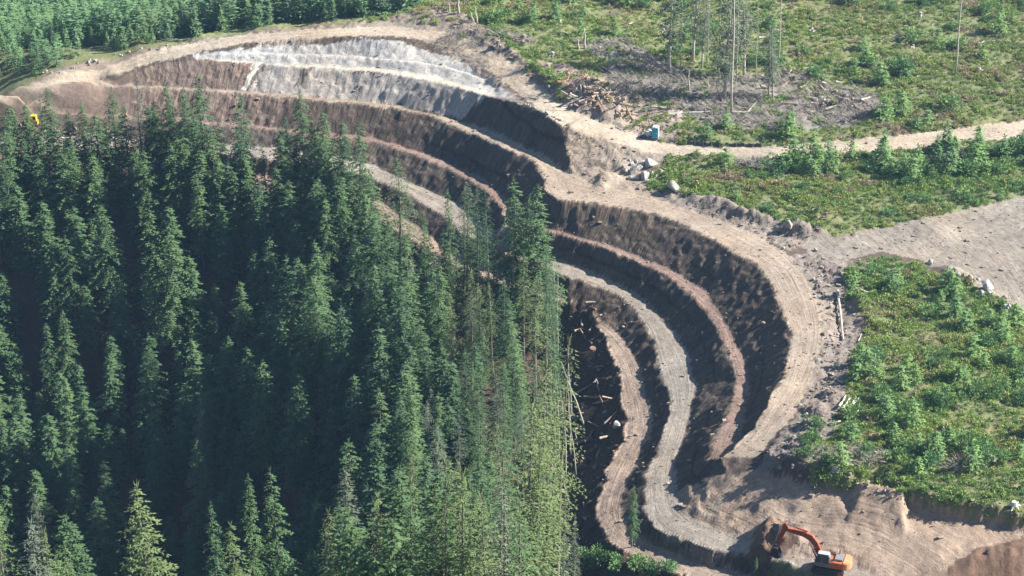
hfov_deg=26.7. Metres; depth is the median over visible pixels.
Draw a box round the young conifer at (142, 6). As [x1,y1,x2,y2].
[132,0,156,39]
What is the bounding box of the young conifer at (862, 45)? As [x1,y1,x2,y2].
[855,32,872,51]
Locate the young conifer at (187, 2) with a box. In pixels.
[182,0,200,31]
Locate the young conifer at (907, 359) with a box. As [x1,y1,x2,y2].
[902,352,913,372]
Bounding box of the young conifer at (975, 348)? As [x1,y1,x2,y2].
[960,332,985,360]
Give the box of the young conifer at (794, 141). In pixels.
[779,134,801,158]
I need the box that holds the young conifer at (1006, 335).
[999,324,1013,343]
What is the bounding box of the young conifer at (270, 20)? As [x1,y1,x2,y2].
[266,2,273,24]
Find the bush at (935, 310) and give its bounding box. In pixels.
[917,301,942,320]
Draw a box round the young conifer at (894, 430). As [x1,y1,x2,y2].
[884,421,900,438]
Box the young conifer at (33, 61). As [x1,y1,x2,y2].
[29,49,38,74]
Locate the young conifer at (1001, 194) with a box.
[995,188,1004,197]
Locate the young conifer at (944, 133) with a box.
[935,121,956,150]
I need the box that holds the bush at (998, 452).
[990,447,1013,461]
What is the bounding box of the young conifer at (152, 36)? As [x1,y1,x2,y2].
[147,26,154,43]
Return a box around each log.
[573,439,588,442]
[573,446,596,460]
[577,384,590,393]
[583,396,598,398]
[592,399,608,403]
[668,110,727,114]
[780,101,819,105]
[836,289,843,339]
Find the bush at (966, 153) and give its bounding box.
[961,149,982,162]
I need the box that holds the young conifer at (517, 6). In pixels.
[512,0,524,9]
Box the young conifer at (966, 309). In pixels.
[957,308,975,327]
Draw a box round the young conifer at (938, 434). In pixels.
[926,433,946,456]
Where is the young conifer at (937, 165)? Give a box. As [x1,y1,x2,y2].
[931,157,942,174]
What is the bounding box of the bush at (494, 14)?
[481,8,507,23]
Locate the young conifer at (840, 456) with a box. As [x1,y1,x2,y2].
[826,438,852,469]
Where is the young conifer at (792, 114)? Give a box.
[784,107,799,130]
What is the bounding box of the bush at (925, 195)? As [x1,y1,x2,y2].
[920,193,932,202]
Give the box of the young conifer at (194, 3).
[186,0,208,32]
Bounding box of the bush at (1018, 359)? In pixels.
[1002,349,1023,367]
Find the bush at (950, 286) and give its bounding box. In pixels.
[939,284,966,297]
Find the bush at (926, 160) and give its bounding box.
[902,154,929,169]
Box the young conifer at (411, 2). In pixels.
[404,0,422,6]
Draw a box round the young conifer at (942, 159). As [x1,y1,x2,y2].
[933,153,947,173]
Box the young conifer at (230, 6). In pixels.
[224,3,240,30]
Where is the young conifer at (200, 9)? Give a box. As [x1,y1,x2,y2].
[188,0,208,34]
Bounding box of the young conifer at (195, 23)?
[190,8,202,35]
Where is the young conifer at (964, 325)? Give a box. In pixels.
[955,308,972,329]
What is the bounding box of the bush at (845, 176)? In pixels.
[838,170,854,180]
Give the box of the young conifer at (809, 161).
[802,154,815,173]
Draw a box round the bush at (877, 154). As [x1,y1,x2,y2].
[873,148,889,160]
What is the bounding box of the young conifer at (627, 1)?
[619,0,634,6]
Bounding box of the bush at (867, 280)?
[862,274,876,289]
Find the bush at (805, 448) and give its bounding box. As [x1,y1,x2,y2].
[791,438,820,456]
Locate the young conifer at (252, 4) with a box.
[236,0,257,25]
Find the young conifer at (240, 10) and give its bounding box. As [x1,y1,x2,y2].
[228,0,254,25]
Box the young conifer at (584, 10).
[578,3,588,17]
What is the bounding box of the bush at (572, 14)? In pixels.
[568,9,579,19]
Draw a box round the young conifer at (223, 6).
[213,0,234,30]
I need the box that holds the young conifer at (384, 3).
[376,0,393,10]
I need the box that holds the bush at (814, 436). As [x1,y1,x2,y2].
[800,427,823,443]
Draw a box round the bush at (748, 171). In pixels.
[746,168,757,175]
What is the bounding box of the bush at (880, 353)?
[863,345,888,360]
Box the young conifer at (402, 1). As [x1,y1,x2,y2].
[392,0,408,9]
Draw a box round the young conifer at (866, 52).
[859,44,878,66]
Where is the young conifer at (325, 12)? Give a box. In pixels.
[319,4,330,21]
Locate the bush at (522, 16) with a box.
[514,12,534,22]
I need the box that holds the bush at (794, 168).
[784,162,802,171]
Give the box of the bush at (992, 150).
[982,143,1009,156]
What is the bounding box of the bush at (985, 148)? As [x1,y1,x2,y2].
[965,142,989,163]
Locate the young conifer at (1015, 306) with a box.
[1004,303,1023,328]
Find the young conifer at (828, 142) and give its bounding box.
[820,137,838,161]
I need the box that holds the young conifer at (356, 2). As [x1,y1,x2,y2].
[349,0,366,17]
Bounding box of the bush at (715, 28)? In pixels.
[698,19,718,34]
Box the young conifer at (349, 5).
[339,0,355,16]
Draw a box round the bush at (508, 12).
[486,6,514,18]
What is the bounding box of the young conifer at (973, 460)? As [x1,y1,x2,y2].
[962,444,984,473]
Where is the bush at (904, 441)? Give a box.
[886,429,913,451]
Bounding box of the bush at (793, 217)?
[789,214,800,221]
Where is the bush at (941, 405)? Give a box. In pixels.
[931,397,948,411]
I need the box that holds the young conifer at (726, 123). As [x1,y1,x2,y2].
[715,109,734,129]
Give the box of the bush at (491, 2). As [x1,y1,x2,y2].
[482,0,498,5]
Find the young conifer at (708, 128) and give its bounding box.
[700,120,713,139]
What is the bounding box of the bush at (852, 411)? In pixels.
[837,398,866,421]
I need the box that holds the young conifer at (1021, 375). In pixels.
[1013,367,1023,386]
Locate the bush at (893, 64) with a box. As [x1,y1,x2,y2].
[887,56,914,73]
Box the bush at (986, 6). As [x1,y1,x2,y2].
[973,0,996,15]
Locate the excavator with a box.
[770,522,851,575]
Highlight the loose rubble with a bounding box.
[169,1,1023,575]
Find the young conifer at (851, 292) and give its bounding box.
[844,269,861,297]
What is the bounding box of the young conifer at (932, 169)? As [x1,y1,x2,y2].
[928,166,934,176]
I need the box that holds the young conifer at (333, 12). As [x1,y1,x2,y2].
[327,0,337,20]
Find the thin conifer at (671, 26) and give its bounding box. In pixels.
[655,0,685,71]
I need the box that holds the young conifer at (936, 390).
[929,385,943,400]
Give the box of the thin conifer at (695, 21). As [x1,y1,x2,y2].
[683,0,706,58]
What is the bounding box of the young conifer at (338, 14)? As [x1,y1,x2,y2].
[332,0,349,16]
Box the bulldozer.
[20,114,39,128]
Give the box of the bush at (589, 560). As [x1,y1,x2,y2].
[580,549,599,569]
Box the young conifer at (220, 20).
[216,9,227,30]
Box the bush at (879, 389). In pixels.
[870,382,895,402]
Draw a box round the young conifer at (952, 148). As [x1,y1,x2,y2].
[940,146,962,177]
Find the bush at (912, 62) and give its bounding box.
[896,54,915,73]
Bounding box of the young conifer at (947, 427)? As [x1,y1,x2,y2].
[939,425,958,447]
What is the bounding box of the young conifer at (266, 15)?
[263,0,276,24]
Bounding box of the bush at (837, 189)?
[832,185,844,192]
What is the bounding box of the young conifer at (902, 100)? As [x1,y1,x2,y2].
[889,88,912,117]
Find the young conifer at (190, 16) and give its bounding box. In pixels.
[184,1,194,34]
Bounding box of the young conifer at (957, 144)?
[944,136,961,155]
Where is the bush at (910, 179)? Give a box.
[894,170,922,185]
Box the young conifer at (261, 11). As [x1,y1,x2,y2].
[255,4,265,27]
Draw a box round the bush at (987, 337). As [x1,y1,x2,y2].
[971,328,997,349]
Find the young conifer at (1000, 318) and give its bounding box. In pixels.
[989,314,1013,340]
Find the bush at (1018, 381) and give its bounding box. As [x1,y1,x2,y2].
[1015,379,1023,388]
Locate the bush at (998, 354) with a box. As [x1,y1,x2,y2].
[991,349,1007,362]
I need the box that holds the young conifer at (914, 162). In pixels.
[903,154,922,181]
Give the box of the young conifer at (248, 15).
[243,0,254,27]
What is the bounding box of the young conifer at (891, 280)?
[884,270,898,288]
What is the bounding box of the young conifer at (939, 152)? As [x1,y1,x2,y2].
[928,144,943,162]
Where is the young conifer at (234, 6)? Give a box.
[222,0,241,29]
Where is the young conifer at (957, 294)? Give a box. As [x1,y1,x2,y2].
[947,293,963,315]
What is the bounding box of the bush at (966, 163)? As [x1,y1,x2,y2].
[954,156,979,175]
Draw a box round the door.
[653,129,656,137]
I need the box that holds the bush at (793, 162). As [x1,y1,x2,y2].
[788,155,802,172]
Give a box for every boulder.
[612,420,619,428]
[630,165,638,174]
[641,171,649,179]
[644,158,657,167]
[667,180,679,192]
[782,220,792,228]
[831,466,838,473]
[982,279,993,289]
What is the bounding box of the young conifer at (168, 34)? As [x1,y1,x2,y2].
[163,23,172,40]
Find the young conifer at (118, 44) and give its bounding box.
[114,33,122,51]
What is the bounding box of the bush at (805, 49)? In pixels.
[796,44,813,55]
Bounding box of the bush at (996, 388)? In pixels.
[977,374,1004,398]
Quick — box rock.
[576,457,586,468]
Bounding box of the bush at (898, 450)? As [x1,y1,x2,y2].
[882,446,917,464]
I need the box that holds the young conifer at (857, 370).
[846,360,866,380]
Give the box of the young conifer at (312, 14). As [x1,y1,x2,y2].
[305,0,320,20]
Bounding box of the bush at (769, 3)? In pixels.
[758,0,776,9]
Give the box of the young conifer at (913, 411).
[901,400,925,429]
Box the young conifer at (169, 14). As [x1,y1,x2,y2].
[162,5,179,37]
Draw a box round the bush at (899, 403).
[891,394,910,412]
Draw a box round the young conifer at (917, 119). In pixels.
[911,114,921,131]
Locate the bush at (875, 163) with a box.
[859,159,880,172]
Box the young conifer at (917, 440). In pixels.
[909,431,925,453]
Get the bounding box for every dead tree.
[457,0,459,13]
[583,29,585,48]
[680,1,685,65]
[706,1,710,63]
[730,0,735,112]
[736,0,742,82]
[755,10,758,78]
[778,0,782,59]
[954,0,962,74]
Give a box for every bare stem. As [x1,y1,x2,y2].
[552,294,561,357]
[556,379,560,466]
[558,379,564,441]
[561,363,585,431]
[562,391,566,475]
[566,359,572,422]
[567,375,571,459]
[568,405,576,478]
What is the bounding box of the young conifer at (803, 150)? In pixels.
[799,143,807,162]
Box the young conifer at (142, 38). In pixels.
[139,17,151,42]
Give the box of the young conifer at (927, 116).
[919,107,935,125]
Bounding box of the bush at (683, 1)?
[673,0,693,5]
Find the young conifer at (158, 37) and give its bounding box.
[156,20,166,40]
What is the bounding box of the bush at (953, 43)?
[937,35,969,50]
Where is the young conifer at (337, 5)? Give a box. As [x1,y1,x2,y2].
[331,0,343,17]
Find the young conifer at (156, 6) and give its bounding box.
[152,1,165,37]
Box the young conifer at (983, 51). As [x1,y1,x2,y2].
[977,42,988,60]
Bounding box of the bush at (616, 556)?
[607,552,634,571]
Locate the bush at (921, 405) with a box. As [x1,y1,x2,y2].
[909,399,925,410]
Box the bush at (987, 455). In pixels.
[964,438,997,467]
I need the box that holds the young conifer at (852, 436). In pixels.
[839,420,861,443]
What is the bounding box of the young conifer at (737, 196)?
[731,190,739,200]
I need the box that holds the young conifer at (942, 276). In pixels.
[937,267,952,289]
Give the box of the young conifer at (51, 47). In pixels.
[47,43,55,63]
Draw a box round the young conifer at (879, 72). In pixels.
[870,59,888,85]
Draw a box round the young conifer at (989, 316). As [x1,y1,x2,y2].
[979,306,996,328]
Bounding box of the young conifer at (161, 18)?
[156,7,165,34]
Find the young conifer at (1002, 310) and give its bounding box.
[993,307,1011,330]
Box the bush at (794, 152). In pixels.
[780,149,812,166]
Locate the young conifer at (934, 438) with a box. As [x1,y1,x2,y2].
[920,430,945,461]
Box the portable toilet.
[651,125,658,138]
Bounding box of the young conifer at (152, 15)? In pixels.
[147,6,165,39]
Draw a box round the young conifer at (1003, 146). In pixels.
[994,134,1012,158]
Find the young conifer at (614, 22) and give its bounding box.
[605,15,622,36]
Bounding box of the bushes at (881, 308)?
[365,0,1023,519]
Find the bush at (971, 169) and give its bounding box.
[961,159,978,175]
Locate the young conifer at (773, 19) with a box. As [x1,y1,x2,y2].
[766,13,779,28]
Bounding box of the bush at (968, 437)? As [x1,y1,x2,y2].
[947,428,976,451]
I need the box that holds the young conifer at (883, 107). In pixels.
[874,94,891,116]
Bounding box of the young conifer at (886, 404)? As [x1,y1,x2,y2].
[874,393,896,418]
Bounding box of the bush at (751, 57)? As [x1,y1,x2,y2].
[746,52,760,63]
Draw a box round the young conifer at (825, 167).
[821,158,831,174]
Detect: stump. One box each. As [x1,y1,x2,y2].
[491,40,501,48]
[515,34,525,42]
[577,404,590,411]
[578,406,596,422]
[580,346,595,361]
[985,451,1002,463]
[1007,500,1023,509]
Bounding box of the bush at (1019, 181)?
[1012,177,1023,187]
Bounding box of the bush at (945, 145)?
[937,139,958,152]
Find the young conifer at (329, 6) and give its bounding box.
[315,0,336,17]
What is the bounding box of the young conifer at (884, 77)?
[876,69,892,87]
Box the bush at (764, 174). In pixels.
[758,170,770,177]
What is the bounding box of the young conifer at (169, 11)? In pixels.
[163,7,178,37]
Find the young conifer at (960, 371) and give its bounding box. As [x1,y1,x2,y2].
[951,365,964,381]
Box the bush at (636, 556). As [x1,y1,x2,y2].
[627,552,653,570]
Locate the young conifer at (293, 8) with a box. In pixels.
[288,0,308,21]
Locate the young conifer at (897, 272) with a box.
[882,265,904,286]
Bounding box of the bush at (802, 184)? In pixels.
[795,182,812,188]
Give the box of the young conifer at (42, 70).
[31,45,44,75]
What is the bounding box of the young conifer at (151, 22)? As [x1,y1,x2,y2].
[146,13,157,38]
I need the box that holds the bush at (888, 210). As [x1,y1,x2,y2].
[880,205,896,217]
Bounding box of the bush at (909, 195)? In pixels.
[905,192,916,200]
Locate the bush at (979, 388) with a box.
[963,376,987,398]
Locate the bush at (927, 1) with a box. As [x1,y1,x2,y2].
[917,0,932,6]
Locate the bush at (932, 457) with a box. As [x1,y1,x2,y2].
[908,440,945,468]
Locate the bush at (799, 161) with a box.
[791,154,805,167]
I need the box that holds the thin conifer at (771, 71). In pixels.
[764,28,781,97]
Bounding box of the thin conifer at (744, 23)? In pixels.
[730,0,757,75]
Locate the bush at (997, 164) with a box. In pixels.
[979,160,1018,174]
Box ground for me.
[0,0,1023,575]
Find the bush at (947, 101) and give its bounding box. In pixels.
[933,91,963,111]
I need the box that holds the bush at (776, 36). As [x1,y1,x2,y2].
[767,34,782,43]
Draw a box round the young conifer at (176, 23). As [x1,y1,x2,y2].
[173,14,182,34]
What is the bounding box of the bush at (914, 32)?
[904,26,932,42]
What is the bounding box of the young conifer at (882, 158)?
[874,145,892,171]
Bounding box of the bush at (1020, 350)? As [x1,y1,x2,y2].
[1008,345,1023,354]
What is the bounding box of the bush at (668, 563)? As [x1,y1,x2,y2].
[658,558,679,573]
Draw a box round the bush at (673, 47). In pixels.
[661,42,690,54]
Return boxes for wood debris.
[41,14,1009,456]
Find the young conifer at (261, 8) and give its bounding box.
[249,0,272,19]
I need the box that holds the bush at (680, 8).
[673,0,689,12]
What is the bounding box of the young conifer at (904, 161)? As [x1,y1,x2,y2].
[890,150,913,177]
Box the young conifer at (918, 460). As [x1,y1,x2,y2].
[910,456,926,475]
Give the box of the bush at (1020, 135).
[1002,134,1023,151]
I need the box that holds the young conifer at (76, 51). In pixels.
[73,32,82,56]
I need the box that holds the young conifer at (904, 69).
[897,59,912,77]
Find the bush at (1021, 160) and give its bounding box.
[1012,155,1023,164]
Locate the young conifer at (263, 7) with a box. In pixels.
[256,0,268,23]
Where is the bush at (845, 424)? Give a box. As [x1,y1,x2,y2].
[829,420,863,436]
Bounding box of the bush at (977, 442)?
[964,436,994,451]
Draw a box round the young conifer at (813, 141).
[804,133,823,159]
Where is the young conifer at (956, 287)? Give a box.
[946,276,965,298]
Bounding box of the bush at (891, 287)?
[879,283,900,292]
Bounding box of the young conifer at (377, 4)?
[366,0,388,16]
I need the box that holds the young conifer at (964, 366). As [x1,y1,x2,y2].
[957,363,971,380]
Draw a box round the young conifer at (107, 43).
[103,31,111,51]
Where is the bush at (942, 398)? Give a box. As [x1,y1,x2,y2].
[927,384,966,408]
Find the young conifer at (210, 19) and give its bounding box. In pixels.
[197,1,221,32]
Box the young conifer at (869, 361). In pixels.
[855,348,877,376]
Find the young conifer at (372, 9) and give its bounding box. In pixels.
[364,0,376,10]
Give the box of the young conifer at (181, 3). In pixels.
[176,1,184,32]
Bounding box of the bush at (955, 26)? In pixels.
[944,18,967,30]
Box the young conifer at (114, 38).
[110,26,118,46]
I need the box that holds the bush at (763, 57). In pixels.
[750,45,787,68]
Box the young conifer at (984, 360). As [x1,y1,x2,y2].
[976,351,991,368]
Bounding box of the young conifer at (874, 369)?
[867,356,884,378]
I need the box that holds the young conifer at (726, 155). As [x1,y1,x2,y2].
[717,145,734,166]
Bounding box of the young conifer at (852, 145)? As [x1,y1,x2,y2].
[842,137,860,161]
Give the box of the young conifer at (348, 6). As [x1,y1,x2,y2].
[336,0,357,16]
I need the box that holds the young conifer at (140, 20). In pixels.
[132,8,148,41]
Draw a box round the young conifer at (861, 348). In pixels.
[848,339,866,362]
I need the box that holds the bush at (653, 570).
[639,557,661,575]
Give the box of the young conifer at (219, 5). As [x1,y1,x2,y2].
[214,0,235,29]
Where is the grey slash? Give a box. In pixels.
[571,34,879,130]
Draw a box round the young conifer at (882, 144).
[871,130,894,159]
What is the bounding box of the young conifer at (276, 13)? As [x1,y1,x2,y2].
[272,1,281,22]
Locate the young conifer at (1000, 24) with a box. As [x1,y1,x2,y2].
[987,11,1011,35]
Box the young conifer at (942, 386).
[938,382,947,392]
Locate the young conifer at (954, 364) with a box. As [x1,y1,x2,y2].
[942,359,963,382]
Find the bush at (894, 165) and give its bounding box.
[881,157,909,177]
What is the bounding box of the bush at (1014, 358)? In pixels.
[1006,351,1023,366]
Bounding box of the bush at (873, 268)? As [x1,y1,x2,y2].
[865,262,886,275]
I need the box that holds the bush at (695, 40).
[686,33,704,46]
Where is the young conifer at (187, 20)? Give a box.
[176,0,194,36]
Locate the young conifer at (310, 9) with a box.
[303,1,317,17]
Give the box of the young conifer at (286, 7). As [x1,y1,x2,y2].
[278,0,295,22]
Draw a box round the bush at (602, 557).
[577,543,612,566]
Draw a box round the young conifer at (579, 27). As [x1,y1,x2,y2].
[572,13,587,35]
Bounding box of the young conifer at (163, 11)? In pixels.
[158,2,172,36]
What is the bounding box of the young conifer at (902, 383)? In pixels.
[890,362,911,390]
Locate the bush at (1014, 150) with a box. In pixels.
[990,143,1020,157]
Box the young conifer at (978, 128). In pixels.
[965,125,989,152]
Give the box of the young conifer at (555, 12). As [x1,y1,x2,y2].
[547,0,562,19]
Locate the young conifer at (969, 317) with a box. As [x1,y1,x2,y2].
[964,314,975,328]
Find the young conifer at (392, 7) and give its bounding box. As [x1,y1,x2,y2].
[387,0,418,10]
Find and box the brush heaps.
[433,22,988,473]
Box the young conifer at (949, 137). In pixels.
[941,131,955,150]
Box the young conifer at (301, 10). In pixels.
[289,0,309,19]
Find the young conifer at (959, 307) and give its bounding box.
[948,296,963,317]
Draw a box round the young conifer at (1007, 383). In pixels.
[1002,375,1013,391]
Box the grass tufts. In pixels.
[362,0,1023,522]
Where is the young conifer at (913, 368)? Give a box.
[904,362,923,383]
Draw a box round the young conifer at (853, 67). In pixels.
[847,56,859,73]
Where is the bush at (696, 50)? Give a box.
[682,45,701,55]
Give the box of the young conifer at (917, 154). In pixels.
[908,142,924,172]
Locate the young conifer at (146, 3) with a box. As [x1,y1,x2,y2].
[139,0,156,37]
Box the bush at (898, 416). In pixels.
[885,411,911,428]
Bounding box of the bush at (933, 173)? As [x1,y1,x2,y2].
[922,165,939,180]
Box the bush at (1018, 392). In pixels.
[1012,389,1023,403]
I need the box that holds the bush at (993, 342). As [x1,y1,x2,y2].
[985,334,1000,347]
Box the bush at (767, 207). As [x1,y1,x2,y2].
[760,201,773,211]
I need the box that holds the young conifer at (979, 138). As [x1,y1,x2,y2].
[970,130,986,150]
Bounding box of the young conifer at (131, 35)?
[126,23,135,44]
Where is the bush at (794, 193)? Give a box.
[786,190,800,197]
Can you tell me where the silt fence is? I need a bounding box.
[686,139,761,147]
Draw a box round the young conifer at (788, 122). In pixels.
[776,114,800,139]
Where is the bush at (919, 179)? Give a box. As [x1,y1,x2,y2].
[915,175,925,182]
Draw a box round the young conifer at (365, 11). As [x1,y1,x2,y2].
[356,0,369,17]
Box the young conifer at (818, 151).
[806,144,827,168]
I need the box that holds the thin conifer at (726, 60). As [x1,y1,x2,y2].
[707,0,748,99]
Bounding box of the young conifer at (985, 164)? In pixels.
[979,155,991,174]
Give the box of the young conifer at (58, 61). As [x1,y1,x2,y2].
[50,39,62,66]
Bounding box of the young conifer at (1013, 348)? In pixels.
[1002,343,1019,366]
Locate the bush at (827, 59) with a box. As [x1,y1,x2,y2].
[820,56,834,62]
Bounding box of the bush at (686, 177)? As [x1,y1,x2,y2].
[683,176,692,181]
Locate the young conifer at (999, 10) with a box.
[993,3,1007,18]
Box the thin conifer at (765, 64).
[760,16,778,96]
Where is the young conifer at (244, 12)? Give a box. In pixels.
[240,0,253,24]
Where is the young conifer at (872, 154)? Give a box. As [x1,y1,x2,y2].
[868,151,875,161]
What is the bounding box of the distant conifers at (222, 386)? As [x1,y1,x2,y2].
[0,183,487,575]
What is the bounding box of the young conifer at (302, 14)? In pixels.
[293,0,310,22]
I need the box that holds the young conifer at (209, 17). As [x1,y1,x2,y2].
[204,0,215,30]
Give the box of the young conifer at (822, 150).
[812,144,828,163]
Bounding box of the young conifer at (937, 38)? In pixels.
[929,25,943,43]
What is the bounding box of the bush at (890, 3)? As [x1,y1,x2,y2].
[877,0,897,10]
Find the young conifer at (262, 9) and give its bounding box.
[251,1,272,22]
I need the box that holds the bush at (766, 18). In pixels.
[758,13,772,25]
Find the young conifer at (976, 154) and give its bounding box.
[968,149,982,169]
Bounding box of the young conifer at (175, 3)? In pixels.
[171,1,183,33]
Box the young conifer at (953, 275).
[941,268,964,290]
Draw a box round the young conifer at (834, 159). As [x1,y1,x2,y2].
[823,146,844,173]
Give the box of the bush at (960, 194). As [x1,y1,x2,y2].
[955,189,973,201]
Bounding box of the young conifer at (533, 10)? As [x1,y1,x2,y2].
[524,0,541,22]
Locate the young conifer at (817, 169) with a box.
[807,159,823,176]
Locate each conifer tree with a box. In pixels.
[0,107,35,200]
[0,109,29,188]
[0,129,36,229]
[0,156,30,247]
[0,165,28,243]
[0,194,24,281]
[0,401,18,464]
[0,416,15,472]
[0,500,22,568]
[0,504,16,574]
[0,519,26,575]
[15,102,46,187]
[15,138,39,216]
[18,515,52,575]
[25,158,64,249]
[25,493,53,573]
[26,159,59,230]
[27,136,61,215]
[28,124,55,182]
[36,323,60,413]
[37,96,44,136]
[37,528,61,575]
[40,87,65,163]
[41,121,64,186]
[45,147,92,246]
[46,513,96,575]
[46,556,61,575]
[51,309,88,392]
[51,550,68,575]
[52,138,93,229]
[52,376,85,471]
[53,138,83,203]
[55,236,90,333]
[58,110,82,167]
[58,429,76,467]
[59,521,87,571]
[61,542,74,575]
[72,102,103,180]
[75,154,118,259]
[80,111,124,210]
[80,148,103,218]
[80,495,123,575]
[83,157,115,233]
[83,459,129,565]
[86,205,140,314]
[89,120,119,188]
[98,138,129,219]
[102,86,129,180]
[112,106,140,187]
[115,481,177,575]
[117,145,158,222]
[124,150,168,245]
[125,71,159,189]
[129,207,181,310]
[131,331,173,438]
[136,101,173,189]
[137,106,165,166]
[139,271,169,359]
[143,114,171,206]
[143,230,204,355]
[151,142,198,246]
[154,83,179,173]
[157,137,192,229]
[164,109,178,150]
[164,381,199,466]
[165,338,217,462]
[166,120,191,191]
[171,145,195,216]
[172,136,200,232]
[173,85,201,162]
[179,438,218,549]
[180,133,212,227]
[183,73,225,184]
[183,149,220,245]
[185,170,217,273]
[186,108,208,167]
[186,126,228,215]
[187,394,220,495]
[192,159,240,257]
[202,500,227,575]
[205,158,234,234]
[209,123,236,193]
[211,532,233,575]
[213,162,246,243]
[219,520,251,575]
[221,171,261,269]
[222,155,276,261]
[224,92,259,181]
[227,281,265,382]
[228,132,260,210]
[233,177,279,262]
[235,151,269,227]
[236,474,268,575]
[236,546,259,575]
[241,303,279,402]
[242,360,288,477]
[245,181,288,284]
[249,236,285,344]
[255,142,275,219]
[255,518,276,572]
[256,467,301,575]
[263,166,295,252]
[266,125,297,200]
[266,136,298,225]
[267,254,307,363]
[271,154,306,228]
[271,374,327,498]
[273,143,303,216]
[273,181,318,275]
[274,258,309,354]
[275,117,295,181]
[275,552,286,575]
[276,516,289,570]
[285,277,342,397]
[286,90,319,182]
[288,154,319,243]
[294,240,336,363]
[295,133,335,233]
[297,118,322,209]
[299,500,330,569]
[300,181,342,282]
[304,177,335,262]
[306,111,340,201]
[306,549,320,575]
[310,198,347,307]
[310,328,349,426]
[311,405,352,500]
[317,177,367,281]
[317,506,338,575]
[319,305,363,429]
[320,517,369,575]
[321,157,337,210]
[321,496,344,562]
[323,501,344,575]
[325,506,380,575]
[326,120,364,221]
[327,182,361,267]
[327,507,370,574]
[329,172,364,235]
[329,436,367,528]
[330,467,369,559]
[332,231,370,341]
[333,373,375,486]
[335,302,364,389]
[338,177,366,255]
[339,190,381,282]
[339,513,359,572]
[345,122,375,228]
[350,324,402,445]
[351,417,393,530]
[351,494,362,541]
[354,172,393,253]
[355,207,392,299]
[356,264,394,380]
[356,464,391,564]
[359,388,395,486]
[360,490,402,575]
[364,485,429,572]
[368,487,438,575]
[370,476,389,532]
[370,515,418,575]
[373,310,399,397]
[374,276,432,404]
[374,466,418,555]
[375,463,428,568]
[377,158,425,274]
[382,394,409,486]
[383,278,436,383]
[384,411,432,517]
[385,366,425,455]
[386,359,425,443]
[387,236,429,359]
[387,473,437,575]
[389,342,430,439]
[389,391,427,487]
[394,382,429,460]
[394,418,434,479]
[397,427,425,519]
[405,256,421,327]
[405,262,433,346]
[405,452,421,519]
[405,455,480,575]
[407,317,436,412]
[409,479,461,575]
[414,236,437,322]
[414,455,433,531]
[415,267,457,369]
[416,211,429,280]
[416,332,435,431]
[418,470,457,544]
[419,422,461,506]
[419,423,454,522]
[420,262,460,369]
[420,400,444,471]
[421,502,438,574]
[422,478,471,575]
[423,386,435,448]
[424,254,453,334]
[425,391,453,462]
[428,468,473,575]
[432,230,460,317]
[434,293,470,383]
[437,467,490,575]
[439,188,459,292]
[444,248,474,343]
[448,243,489,351]
[448,410,469,506]
[448,457,468,530]
[452,181,484,319]
[452,184,473,312]
[453,348,479,443]
[454,504,471,556]
[455,268,485,365]
[455,488,508,575]
[457,494,494,575]
[458,343,492,435]
[458,466,483,542]
[459,282,498,396]
[460,365,482,451]
[462,291,480,379]
[463,398,490,514]
[464,181,490,323]
[466,463,498,567]
[471,324,494,414]
[471,448,505,527]
[472,394,493,463]
[473,473,528,575]
[474,230,509,349]
[476,428,538,575]
[476,495,521,575]
[477,190,498,314]
[480,422,514,510]
[481,283,499,374]
[482,505,495,570]
[483,373,510,479]
[485,399,569,575]
[486,340,535,455]
[487,466,525,575]
[487,522,517,574]
[488,299,532,394]
[488,325,532,436]
[489,278,518,391]
[490,359,517,471]
[491,177,535,342]
[494,207,524,337]
[495,417,516,499]
[497,489,540,575]
[499,486,526,569]
[501,370,528,465]
[508,404,529,524]
[509,396,532,498]
[510,183,568,346]
[510,348,560,574]
[511,194,544,337]
[513,253,533,363]
[513,378,565,575]
[514,411,562,575]
[518,274,551,395]
[518,314,568,575]
[521,358,574,575]
[536,229,558,384]
[536,333,586,574]
[537,278,566,455]
[539,253,560,420]
[541,307,570,484]
[542,503,558,574]
[551,493,575,575]
[567,513,581,575]
[625,484,640,547]
[754,558,758,572]
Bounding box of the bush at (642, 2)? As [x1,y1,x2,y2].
[635,0,653,7]
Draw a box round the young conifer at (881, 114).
[869,94,894,120]
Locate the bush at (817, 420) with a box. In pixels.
[801,413,827,430]
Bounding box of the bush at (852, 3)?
[841,0,859,4]
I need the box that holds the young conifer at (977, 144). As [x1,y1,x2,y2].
[967,141,988,162]
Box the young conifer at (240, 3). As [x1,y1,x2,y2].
[232,0,244,25]
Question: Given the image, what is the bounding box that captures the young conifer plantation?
[0,0,399,71]
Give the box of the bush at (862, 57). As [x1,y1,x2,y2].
[856,52,877,66]
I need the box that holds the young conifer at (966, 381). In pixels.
[954,372,971,393]
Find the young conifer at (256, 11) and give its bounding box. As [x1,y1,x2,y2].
[251,3,264,27]
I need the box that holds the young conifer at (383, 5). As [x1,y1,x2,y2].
[374,0,392,15]
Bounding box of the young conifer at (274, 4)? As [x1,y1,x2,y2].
[261,0,287,21]
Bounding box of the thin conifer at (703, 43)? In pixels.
[694,0,713,68]
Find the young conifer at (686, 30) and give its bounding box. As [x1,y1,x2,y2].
[675,11,692,40]
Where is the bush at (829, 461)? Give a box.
[818,450,834,468]
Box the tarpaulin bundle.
[643,129,651,136]
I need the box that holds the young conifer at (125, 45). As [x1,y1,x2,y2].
[121,31,128,49]
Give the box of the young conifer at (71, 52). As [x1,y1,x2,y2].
[69,43,76,59]
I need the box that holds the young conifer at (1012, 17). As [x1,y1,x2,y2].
[1006,9,1015,25]
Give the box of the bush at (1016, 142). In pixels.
[1007,134,1023,153]
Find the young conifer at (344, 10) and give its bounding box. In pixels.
[339,0,350,18]
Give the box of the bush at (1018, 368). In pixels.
[1012,366,1023,376]
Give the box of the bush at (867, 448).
[857,440,876,458]

